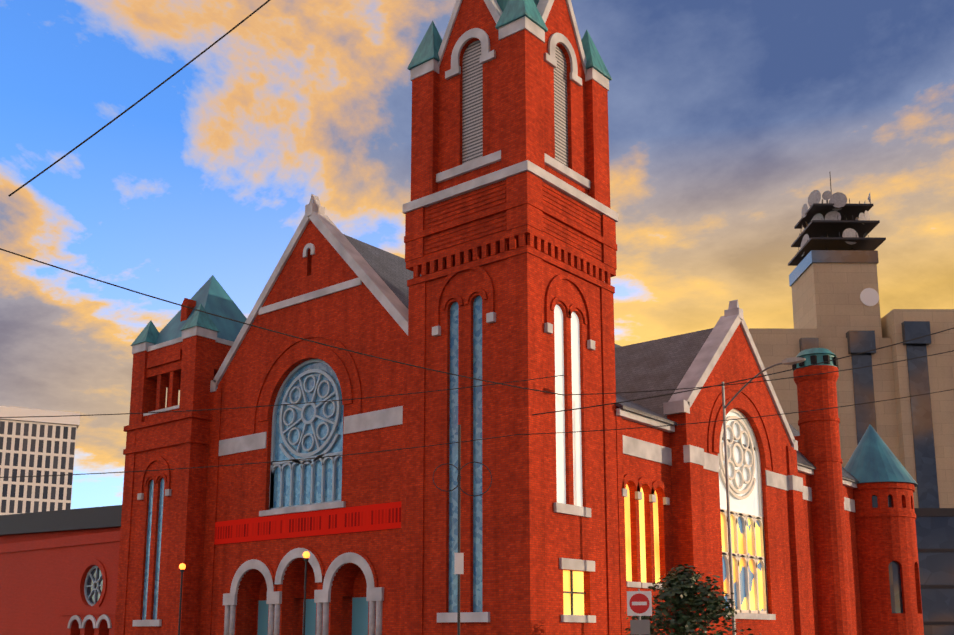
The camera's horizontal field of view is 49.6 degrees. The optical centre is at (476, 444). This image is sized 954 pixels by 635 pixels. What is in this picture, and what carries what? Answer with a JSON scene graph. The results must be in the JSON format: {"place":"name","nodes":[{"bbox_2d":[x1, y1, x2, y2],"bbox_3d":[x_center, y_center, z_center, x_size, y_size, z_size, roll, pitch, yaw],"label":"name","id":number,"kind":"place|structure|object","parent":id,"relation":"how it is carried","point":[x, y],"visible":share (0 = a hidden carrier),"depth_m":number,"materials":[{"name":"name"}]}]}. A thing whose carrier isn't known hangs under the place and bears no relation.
{"place":"outdoors","nodes":[
{"label":"outdoors","id":0,"kind":"place"},
{"bbox_2d":[0,406,79,514],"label":"office tower","id":1,"kind":"structure","parent":0,"point":[36,446],"depth_m":245.75,"materials":[{"name":"white concrete"}]},
{"bbox_2d":[0,531,120,634],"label":"church annex","id":2,"kind":"object","parent":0,"point":[61,586],"visible":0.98,"depth_m":65.17,"materials":[{"name":"red brick"}]},
{"bbox_2d":[0,505,121,543],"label":"roof","id":3,"kind":"structure","parent":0,"point":[21,527],"depth_m":95.86,"materials":[{"name":"grey"}]},
{"bbox_2d":[114,275,246,634],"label":"church tower","id":4,"kind":"structure","parent":0,"point":[184,350],"depth_m":56.77,"materials":[{"name":"red brick"}]},
{"bbox_2d":[0,0,953,477],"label":"overhead wires","id":5,"kind":"object","parent":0,"point":[400,362],"visible":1,"depth_m":28.19,"materials":[{"name":"black"}]},
{"bbox_2d":[0,0,953,508],"label":"sky","id":6,"kind":"structure","parent":0,"point":[725,117],"materials":[{"name":"blue"}]},
{"bbox_2d":[402,0,620,634],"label":"church tower","id":7,"kind":"structure","parent":0,"point":[511,218],"depth_m":44.83,"materials":[{"name":"red brick"}]},
{"bbox_2d":[749,172,953,507],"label":"telephone building","id":8,"kind":"structure","parent":0,"point":[833,280],"depth_m":144.23,"materials":[{"name":"beige concrete"}]},
{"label":"pavement","id":9,"kind":"structure","parent":0,"visible":0},
{"bbox_2d":[178,563,185,634],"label":"lamp post","id":10,"kind":"object","parent":9,"relation":"on","point":[182,566],"visible":1,"depth_m":49.69,"materials":[{"name":"grey metal"}]},
{"bbox_2d":[303,551,309,634],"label":"lamp post","id":11,"kind":"object","parent":9,"relation":"on","point":[306,555],"visible":1,"depth_m":44.15,"materials":[{"name":"grey metal"}]},
{"bbox_3d":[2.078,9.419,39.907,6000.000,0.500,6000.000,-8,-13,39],"label":"ground","id":12,"kind":"structure","parent":0,"visible":0},
{"bbox_2d":[199,194,621,634],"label":"church nave","id":13,"kind":"structure","parent":12,"relation":"on","point":[341,520],"depth_m":51.51,"materials":[{"name":"red brick"}]},
{"bbox_2d":[433,425,491,634],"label":"parking sign pole","id":14,"kind":"object","parent":12,"relation":"on","point":[459,563],"visible":1,"depth_m":36.91,"materials":[{"name":"grey metal"}]},
{"bbox_2d":[627,589,651,634],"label":"do not enter sign","id":15,"kind":"object","parent":12,"relation":"on","point":[639,603],"visible":1,"depth_m":32.16,"materials":[{"name":"silver metal"}]},
{"bbox_2d":[625,564,760,634],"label":"tree","id":16,"kind":"object","parent":12,"relation":"on","point":[681,589],"visible":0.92,"depth_m":38.29,"materials":[{"name":"green plant"}]},
{"bbox_2d":[722,357,805,634],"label":"street light","id":17,"kind":"object","parent":12,"relation":"on","point":[791,361],"visible":0.98,"depth_m":43.73,"materials":[{"name":"silver metal"}]},
{"bbox_2d":[615,299,923,634],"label":"church side wing","id":18,"kind":"structure","parent":12,"relation":"on","point":[824,541],"depth_m":57.20,"materials":[{"name":"brick"}]},
{"bbox_2d":[914,508,953,634],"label":"dark block","id":19,"kind":"structure","parent":12,"relation":"on","point":[935,535],"depth_m":86.08,"materials":[{"name":"grey glass"}]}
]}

